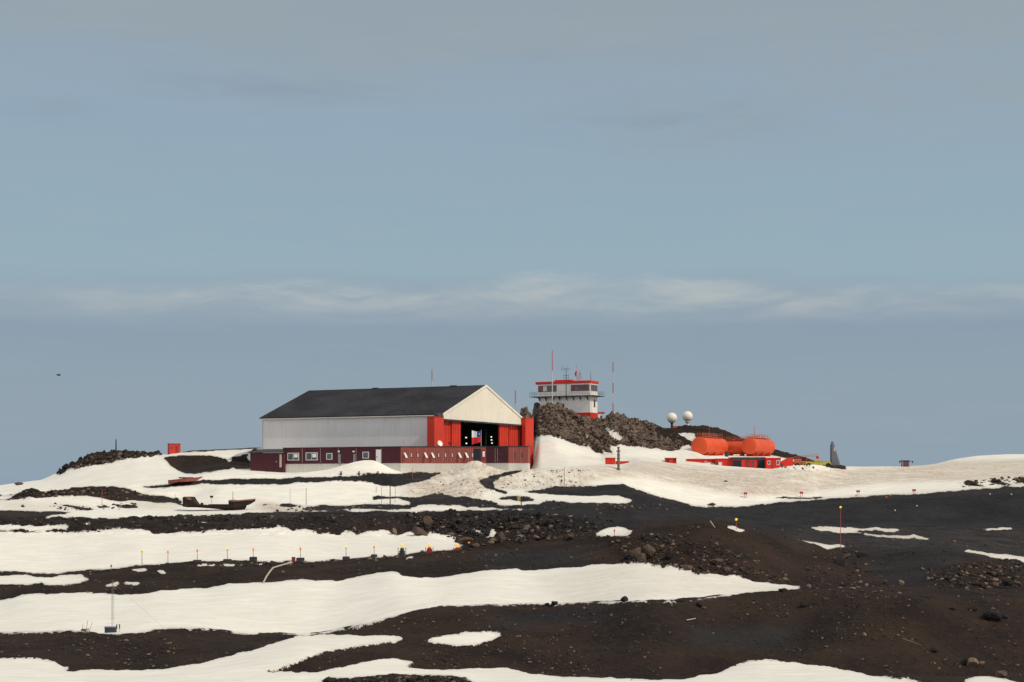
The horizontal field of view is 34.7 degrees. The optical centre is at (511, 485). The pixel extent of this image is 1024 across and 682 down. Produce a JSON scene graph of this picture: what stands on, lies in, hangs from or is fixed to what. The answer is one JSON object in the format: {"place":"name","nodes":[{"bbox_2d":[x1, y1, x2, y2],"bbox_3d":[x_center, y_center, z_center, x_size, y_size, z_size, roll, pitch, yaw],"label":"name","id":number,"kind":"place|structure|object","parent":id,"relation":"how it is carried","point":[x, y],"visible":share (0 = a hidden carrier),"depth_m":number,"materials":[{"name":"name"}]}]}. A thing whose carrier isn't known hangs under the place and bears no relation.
{"place":"outdoors","nodes":[
{"label":"outdoors","id":0,"kind":"place"},
{"bbox_2d":[0,402,1023,681],"bbox_3d":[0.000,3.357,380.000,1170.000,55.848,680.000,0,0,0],"label":"terrain","id":1,"kind":"structure","parent":0,"point":[284,626],"depth_m":243.76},
{"bbox_2d":[104,626,115,632],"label":"cabinet","id":2,"kind":"object","parent":1,"relation":"on","point":[110,629],"visible":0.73,"depth_m":184.70,"materials":[{"name":"metal"}]},
{"bbox_2d":[112,582,155,625],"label":"mast","id":3,"kind":"object","parent":1,"relation":"on","point":[113,604],"visible":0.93,"depth_m":186.56,"materials":[{"name":"metal"}]},
{"bbox_2d":[167,443,180,453],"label":"hut","id":4,"kind":"object","parent":1,"relation":"on","point":[174,447],"visible":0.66,"depth_m":457.22,"materials":[{"name":"red paint"}]},
{"bbox_2d":[168,479,180,483],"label":"raft","id":5,"kind":"object","parent":1,"relation":"on","point":[173,481],"visible":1,"depth_m":382.08,"materials":[{"name":"red paint"}]},
{"bbox_2d":[179,477,201,481],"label":"boat","id":6,"kind":"object","parent":1,"relation":"on","point":[186,479],"visible":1,"depth_m":382.25,"materials":[{"name":"red paint"}]},
{"bbox_2d":[193,549,201,562],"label":"lamp post","id":7,"kind":"object","parent":1,"relation":"on","point":[197,561],"visible":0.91,"depth_m":266.69,"materials":[{"name":"metal"}]},
{"bbox_2d":[182,497,255,509],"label":"shipwreck","id":8,"kind":"object","parent":1,"relation":"on","point":[230,505],"visible":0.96,"depth_m":351.28,"materials":[{"name":"brown wood"}]},
{"bbox_2d":[223,548,231,562],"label":"lamp post","id":9,"kind":"object","parent":1,"relation":"on","point":[227,560],"visible":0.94,"depth_m":265.43,"materials":[{"name":"metal"}]},
{"bbox_2d":[249,548,256,561],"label":"lamp post","id":10,"kind":"object","parent":1,"relation":"on","point":[253,559],"visible":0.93,"depth_m":268.00,"materials":[{"name":"metal"}]},
{"bbox_2d":[248,449,285,472],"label":"shed","id":11,"kind":"structure","parent":1,"relation":"on","point":[269,460],"depth_m":404.18,"materials":[{"name":"metal"}]},
{"bbox_2d":[279,454,281,466],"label":"door","id":12,"kind":"structure","parent":11,"relation":"in","point":[280,455],"depth_m":402.23,"materials":[{"name":"beige paint"}]},
{"bbox_2d":[263,562,290,582],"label":"pipe","id":13,"kind":"object","parent":1,"relation":"on","point":[272,568],"visible":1,"depth_m":253.75,"materials":[{"name":"white plastic"}]},
{"bbox_2d":[296,547,304,561],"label":"lamp post","id":14,"kind":"object","parent":1,"relation":"on","point":[300,559],"visible":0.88,"depth_m":268.02,"materials":[{"name":"metal"}]},
{"bbox_2d":[4,512,613,546],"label":"rubble","id":15,"kind":"object","parent":1,"relation":"on","point":[525,518],"visible":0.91,"depth_m":324.72,"materials":[{"name":"black stone"}]},
{"bbox_2d":[323,677,333,681],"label":"boulder","id":16,"kind":"object","parent":1,"relation":"on","point":[329,679],"visible":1,"depth_m":141.37,"materials":[{"name":"brown stone"}]},
{"bbox_2d":[8,452,678,509],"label":"ridge rocks","id":17,"kind":"object","parent":1,"relation":"on","point":[108,457],"visible":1,"depth_m":374.02,"materials":[{"name":"stone"}]},
{"bbox_2d":[342,546,349,559],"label":"lamp post","id":18,"kind":"object","parent":1,"relation":"on","point":[345,557],"visible":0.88,"depth_m":277.61,"materials":[{"name":"metal"}]},
{"bbox_2d":[259,385,533,468],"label":"hangar","id":19,"kind":"structure","parent":1,"relation":"on","point":[455,415],"depth_m":417.74,"materials":[{"name":"metal"}]},
{"bbox_2d":[444,420,450,445],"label":"sliding door","id":20,"kind":"structure","parent":19,"relation":"in","point":[447,424],"depth_m":403.61,"materials":[{"name":"red paint"}]},
{"bbox_2d":[451,421,460,445],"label":"sliding door","id":21,"kind":"structure","parent":19,"relation":"in","point":[455,425],"depth_m":406.18,"materials":[{"name":"red paint"}]},
{"bbox_2d":[472,431,480,443],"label":"flag","id":22,"kind":"object","parent":19,"relation":"hanging from","point":[476,436],"visible":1,"depth_m":390.07,"materials":[{"name":"multicoloured fabric"}]},
{"bbox_2d":[498,424,508,445],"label":"sliding door","id":23,"kind":"structure","parent":19,"relation":"in","point":[503,430],"depth_m":429.95,"materials":[{"name":"red paint"}]},
{"bbox_2d":[509,425,517,445],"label":"sliding door","id":24,"kind":"structure","parent":19,"relation":"in","point":[513,430],"depth_m":436.19,"materials":[{"name":"red paint"}]},
{"bbox_2d":[399,544,404,556],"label":"lamp post","id":25,"kind":"object","parent":1,"relation":"on","point":[401,552],"visible":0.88,"depth_m":263.84,"materials":[{"name":"metal"}]},
{"bbox_2d":[283,446,530,472],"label":"annex","id":26,"kind":"object","parent":1,"relation":"on","point":[399,458],"visible":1,"depth_m":388.00,"materials":[{"name":"metal"}]},
{"bbox_2d":[287,453,298,460],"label":"window","id":27,"kind":"structure","parent":26,"relation":"in","point":[290,456],"depth_m":401.55,"materials":[{"name":"white glass"}]},
{"bbox_2d":[306,452,317,459],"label":"window","id":28,"kind":"structure","parent":26,"relation":"in","point":[309,455],"depth_m":399.05,"materials":[{"name":"white glass"}]},
{"bbox_2d":[326,453,331,459],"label":"window","id":29,"kind":"structure","parent":26,"relation":"in","point":[328,455],"depth_m":396.82,"materials":[{"name":"white glass"}]},
{"bbox_2d":[362,452,368,457],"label":"window","id":30,"kind":"structure","parent":26,"relation":"in","point":[364,454],"depth_m":392.24,"materials":[{"name":"white glass"}]},
{"bbox_2d":[376,450,380,462],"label":"door","id":31,"kind":"structure","parent":26,"relation":"in","point":[378,452],"depth_m":390.62,"materials":[{"name":"white paint"}]},
{"bbox_2d":[473,449,480,460],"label":"doorway","id":32,"kind":"structure","parent":26,"relation":"in","point":[476,452],"depth_m":387.96,"materials":[{"name":"grey metal"}]},
{"bbox_2d":[481,450,484,460],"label":"door","id":33,"kind":"structure","parent":26,"relation":"in","point":[482,451],"depth_m":387.86,"materials":[{"name":"red paint"}]},
{"bbox_2d":[406,677,413,681],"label":"boulder","id":34,"kind":"object","parent":1,"relation":"on","point":[410,679],"visible":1,"depth_m":135.49,"materials":[{"name":"brown stone"}]},
{"bbox_2d":[412,527,427,535],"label":"boulder","id":35,"kind":"object","parent":1,"relation":"on","point":[418,531],"visible":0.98,"depth_m":316.11,"materials":[{"name":"brown stone"}]},
{"bbox_2d":[416,675,423,680],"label":"boulder","id":36,"kind":"object","parent":1,"relation":"on","point":[420,677],"visible":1,"depth_m":136.57,"materials":[{"name":"stone"}]},
{"bbox_2d":[423,515,432,526],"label":"boulder","id":37,"kind":"object","parent":1,"relation":"on","point":[427,520],"visible":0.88,"depth_m":325.89,"materials":[{"name":"brown stone"}]},
{"bbox_2d":[425,544,431,552],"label":"lamp post","id":38,"kind":"object","parent":1,"relation":"on","point":[429,549],"visible":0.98,"depth_m":265.20,"materials":[{"name":"red paint"}]},
{"bbox_2d":[450,676,462,681],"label":"boulder","id":39,"kind":"object","parent":1,"relation":"on","point":[457,678],"visible":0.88,"depth_m":137.44,"materials":[{"name":"stone"}]},
{"bbox_2d":[457,537,473,544],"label":"boulder","id":40,"kind":"object","parent":1,"relation":"on","point":[463,540],"visible":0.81,"depth_m":295.52,"materials":[{"name":"stone"}]},
{"bbox_2d":[498,532,505,542],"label":"boulder","id":41,"kind":"object","parent":1,"relation":"on","point":[501,536],"visible":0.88,"depth_m":272.17,"materials":[{"name":"brown stone"}]},
{"bbox_2d":[0,522,1023,681],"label":"scattered stones","id":42,"kind":"object","parent":1,"relation":"on","point":[947,574],"visible":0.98,"depth_m":189.85,"materials":[{"name":"brown stone"}]},
{"bbox_2d":[54,464,1023,511],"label":"rocks","id":43,"kind":"object","parent":1,"relation":"on","point":[976,481],"visible":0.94,"depth_m":376.12,"materials":[{"name":"stone"}]},
{"bbox_2d":[552,350,552,402],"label":"mast","id":44,"kind":"object","parent":1,"relation":"on","point":[552,376],"visible":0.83,"depth_m":475.88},
{"bbox_2d":[529,379,604,418],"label":"control tower","id":45,"kind":"structure","parent":1,"relation":"on","point":[579,397],"depth_m":477.92,"materials":[{"name":"white paint"}]},
{"bbox_2d":[538,385,556,391],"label":"window","id":46,"kind":"structure","parent":45,"relation":"in","point":[540,388],"depth_m":481.06,"materials":[{"name":"grey glass"}]},
{"bbox_2d":[571,384,588,390],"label":"window","id":47,"kind":"structure","parent":45,"relation":"in","point":[585,387],"depth_m":476.27,"materials":[{"name":"grey glass"}]},
{"bbox_2d":[591,384,597,390],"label":"window","id":48,"kind":"structure","parent":45,"relation":"in","point":[593,387],"depth_m":477.31,"materials":[{"name":"grey glass"}]},
{"bbox_2d":[567,533,573,539],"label":"boulder","id":49,"kind":"object","parent":1,"relation":"on","point":[570,536],"visible":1,"depth_m":267.70,"materials":[{"name":"brown stone"}]},
{"bbox_2d":[597,412,604,418],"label":"hut","id":50,"kind":"object","parent":1,"relation":"on","point":[600,415],"visible":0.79,"depth_m":473.90,"materials":[{"name":"white paint"}]},
{"bbox_2d":[522,405,685,451],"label":"crag rocks","id":51,"kind":"object","parent":1,"relation":"on","point":[546,412],"visible":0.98,"depth_m":461.61,"materials":[{"name":"brown stone"}]},
{"bbox_2d":[605,458,615,463],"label":"hut","id":52,"kind":"object","parent":1,"relation":"on","point":[609,460],"visible":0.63,"depth_m":409.00,"materials":[{"name":"red paint"}]},
{"bbox_2d":[612,362,613,411],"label":"mast","id":53,"kind":"object","parent":1,"relation":"on","point":[613,387],"visible":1,"depth_m":472.06,"materials":[{"name":"white metal"}]},
{"bbox_2d":[616,447,620,469],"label":"post","id":54,"kind":"object","parent":1,"relation":"on","point":[618,451],"visible":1,"depth_m":387.45,"materials":[{"name":"grey metal"}]},
{"bbox_2d":[620,596,627,601],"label":"boulder","id":55,"kind":"object","parent":1,"relation":"on","point":[624,599],"visible":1,"depth_m":180.19,"materials":[{"name":"grey stone"}]},
{"bbox_2d":[623,552,630,558],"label":"boulder","id":56,"kind":"object","parent":1,"relation":"on","point":[626,555],"visible":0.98,"depth_m":234.05,"materials":[{"name":"brown stone"}]},
{"bbox_2d":[630,547,641,558],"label":"boulder","id":57,"kind":"object","parent":1,"relation":"on","point":[635,553],"visible":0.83,"depth_m":232.40,"materials":[{"name":"brown stone"}]},
{"bbox_2d":[637,553,646,562],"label":"boulder","id":58,"kind":"object","parent":1,"relation":"on","point":[641,557],"visible":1,"depth_m":229.76,"materials":[{"name":"brown stone"}]},
{"bbox_2d":[641,544,655,557],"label":"boulder","id":59,"kind":"object","parent":1,"relation":"on","point":[648,550],"visible":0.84,"depth_m":232.84,"materials":[{"name":"brown stone"}]},
{"bbox_2d":[665,552,673,559],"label":"boulder","id":60,"kind":"object","parent":1,"relation":"on","point":[669,555],"visible":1,"depth_m":231.14,"materials":[{"name":"grey stone"}]},
{"bbox_2d":[664,458,676,463],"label":"container","id":61,"kind":"object","parent":1,"relation":"on","point":[670,460],"visible":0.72,"depth_m":410.00,"materials":[{"name":"red metal"}]},
{"bbox_2d":[667,413,676,427],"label":"radome","id":62,"kind":"object","parent":1,"relation":"on","point":[671,418],"visible":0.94,"depth_m":520.97,"materials":[{"name":"white paint"}]},
{"bbox_2d":[682,411,692,425],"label":"radome","id":63,"kind":"object","parent":1,"relation":"on","point":[687,416],"visible":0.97,"depth_m":522.96,"materials":[{"name":"white plastic"}]},
{"bbox_2d":[683,564,692,569],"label":"boulder","id":64,"kind":"object","parent":1,"relation":"on","point":[687,567],"visible":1,"depth_m":224.32,"materials":[{"name":"brown stone"}]},
{"bbox_2d":[686,459,713,462],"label":"building","id":65,"kind":"structure","parent":1,"relation":"on","point":[702,460],"depth_m":430.00,"materials":[{"name":"red paint"}]},
{"bbox_2d":[691,433,727,455],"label":"storage tank","id":66,"kind":"object","parent":1,"relation":"on","point":[709,446],"visible":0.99,"depth_m":453.69,"materials":[{"name":"orange metal"}]},
{"bbox_2d":[710,558,723,562],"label":"boulder","id":67,"kind":"object","parent":1,"relation":"on","point":[717,560],"visible":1,"depth_m":228.28,"materials":[{"name":"brown stone"}]},
{"bbox_2d":[714,458,731,465],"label":"building","id":68,"kind":"structure","parent":1,"relation":"on","point":[723,461],"depth_m":425.00,"materials":[{"name":"red paint"}]},
{"bbox_2d":[725,567,730,572],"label":"boulder","id":69,"kind":"object","parent":1,"relation":"on","point":[727,569],"visible":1,"depth_m":225.35,"materials":[{"name":"brown stone"}]},
{"bbox_2d":[724,436,759,455],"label":"storage tank","id":70,"kind":"object","parent":1,"relation":"on","point":[734,446],"visible":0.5,"depth_m":465.35,"materials":[{"name":"orange metal"}]},
{"bbox_2d":[729,457,765,467],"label":"building","id":71,"kind":"structure","parent":1,"relation":"on","point":[753,462],"depth_m":423.94,"materials":[{"name":"red paint"}]},
{"bbox_2d":[732,460,740,466],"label":"doorway","id":72,"kind":"structure","parent":71,"relation":"in","point":[736,463],"depth_m":423.91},
{"bbox_2d":[757,460,764,467],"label":"doorway","id":73,"kind":"structure","parent":71,"relation":"in","point":[760,463],"depth_m":423.91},
{"bbox_2d":[741,434,774,456],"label":"storage tank","id":74,"kind":"object","parent":1,"relation":"on","point":[758,446],"visible":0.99,"depth_m":458.83,"materials":[{"name":"orange metal"}]},
{"bbox_2d":[764,458,771,468],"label":"container","id":75,"kind":"object","parent":1,"relation":"on","point":[768,463],"visible":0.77,"depth_m":422.00,"materials":[{"name":"red metal"}]},
{"bbox_2d":[772,458,780,468],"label":"container","id":76,"kind":"object","parent":1,"relation":"on","point":[776,462],"visible":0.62,"depth_m":426.00,"materials":[{"name":"red metal"}]},
{"bbox_2d":[781,457,792,466],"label":"shelter","id":77,"kind":"object","parent":1,"relation":"on","point":[787,462],"visible":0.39,"depth_m":432.00,"materials":[{"name":"red paint"}]},
{"bbox_2d":[799,601,808,606],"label":"boulder","id":78,"kind":"object","parent":1,"relation":"on","point":[803,604],"visible":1,"depth_m":181.70,"materials":[{"name":"grey stone"}]},
{"bbox_2d":[792,454,818,464],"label":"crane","id":79,"kind":"object","parent":1,"relation":"on","point":[797,461],"visible":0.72,"depth_m":436.10,"materials":[{"name":"red paint"}]},
{"bbox_2d":[802,460,830,465],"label":"snow plough","id":80,"kind":"object","parent":1,"relation":"on","point":[820,462],"visible":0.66,"depth_m":434.88,"materials":[{"name":"yellow paint"}]},
{"bbox_2d":[830,441,839,464],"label":"aircraft","id":81,"kind":"object","parent":1,"relation":"on","point":[834,459],"visible":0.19,"depth_m":445.76,"materials":[{"name":"grey paint"}]},
{"bbox_2d":[833,558,844,565],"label":"boulder","id":82,"kind":"object","parent":1,"relation":"on","point":[840,561],"visible":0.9,"depth_m":257.19,"materials":[{"name":"grey stone"}]},
{"bbox_2d":[839,506,841,549],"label":"lamp post","id":83,"kind":"object","parent":1,"relation":"on","point":[840,507],"visible":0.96,"depth_m":302.90,"materials":[{"name":"metal"}]},
{"bbox_2d":[856,551,867,556],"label":"boulder","id":84,"kind":"object","parent":1,"relation":"on","point":[860,554],"visible":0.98,"depth_m":273.23,"materials":[{"name":"grey stone"}]},
{"bbox_2d":[899,460,912,466],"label":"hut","id":85,"kind":"object","parent":1,"relation":"on","point":[904,463],"visible":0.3,"depth_m":446.28,"materials":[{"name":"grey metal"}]},
{"bbox_2d":[929,647,938,651],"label":"boulder","id":86,"kind":"object","parent":1,"relation":"on","point":[933,649],"visible":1,"depth_m":162.04,"materials":[{"name":"grey stone"}]},
{"bbox_2d":[961,659,967,664],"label":"boulder","id":87,"kind":"object","parent":1,"relation":"on","point":[964,661],"visible":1,"depth_m":159.71,"materials":[{"name":"grey stone"}]},
{"bbox_2d":[968,607,976,610],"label":"boulder","id":88,"kind":"object","parent":1,"relation":"on","point":[973,608],"visible":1,"depth_m":177.22,"materials":[{"name":"stone"}]},
{"bbox_2d":[967,657,978,666],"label":"boulder","id":89,"kind":"object","parent":1,"relation":"on","point":[972,662],"visible":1,"depth_m":159.18,"materials":[{"name":"brown stone"}]},
{"bbox_2d":[974,582,985,586],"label":"boulder","id":90,"kind":"object","parent":1,"relation":"on","point":[978,584],"visible":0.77,"depth_m":215.90,"materials":[{"name":"stone"}]},
{"bbox_2d":[982,609,1002,620],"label":"boulder","id":91,"kind":"object","parent":1,"relation":"on","point":[993,615],"visible":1,"depth_m":174.51,"materials":[{"name":"grey stone"}]},
{"bbox_2d":[995,670,1006,677],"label":"boulder","id":92,"kind":"object","parent":1,"relation":"on","point":[1000,673],"visible":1,"depth_m":146.70,"materials":[{"name":"stone"}]},
{"bbox_2d":[1002,578,1012,585],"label":"boulder","id":93,"kind":"object","parent":1,"relation":"on","point":[1007,581],"visible":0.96,"depth_m":216.39,"materials":[{"name":"grey stone"}]},
{"bbox_2d":[0,0,1023,484],"label":"sky","id":94,"kind":"structure","parent":0,"point":[798,222],"materials":[{"name":"blue"}]}
]}

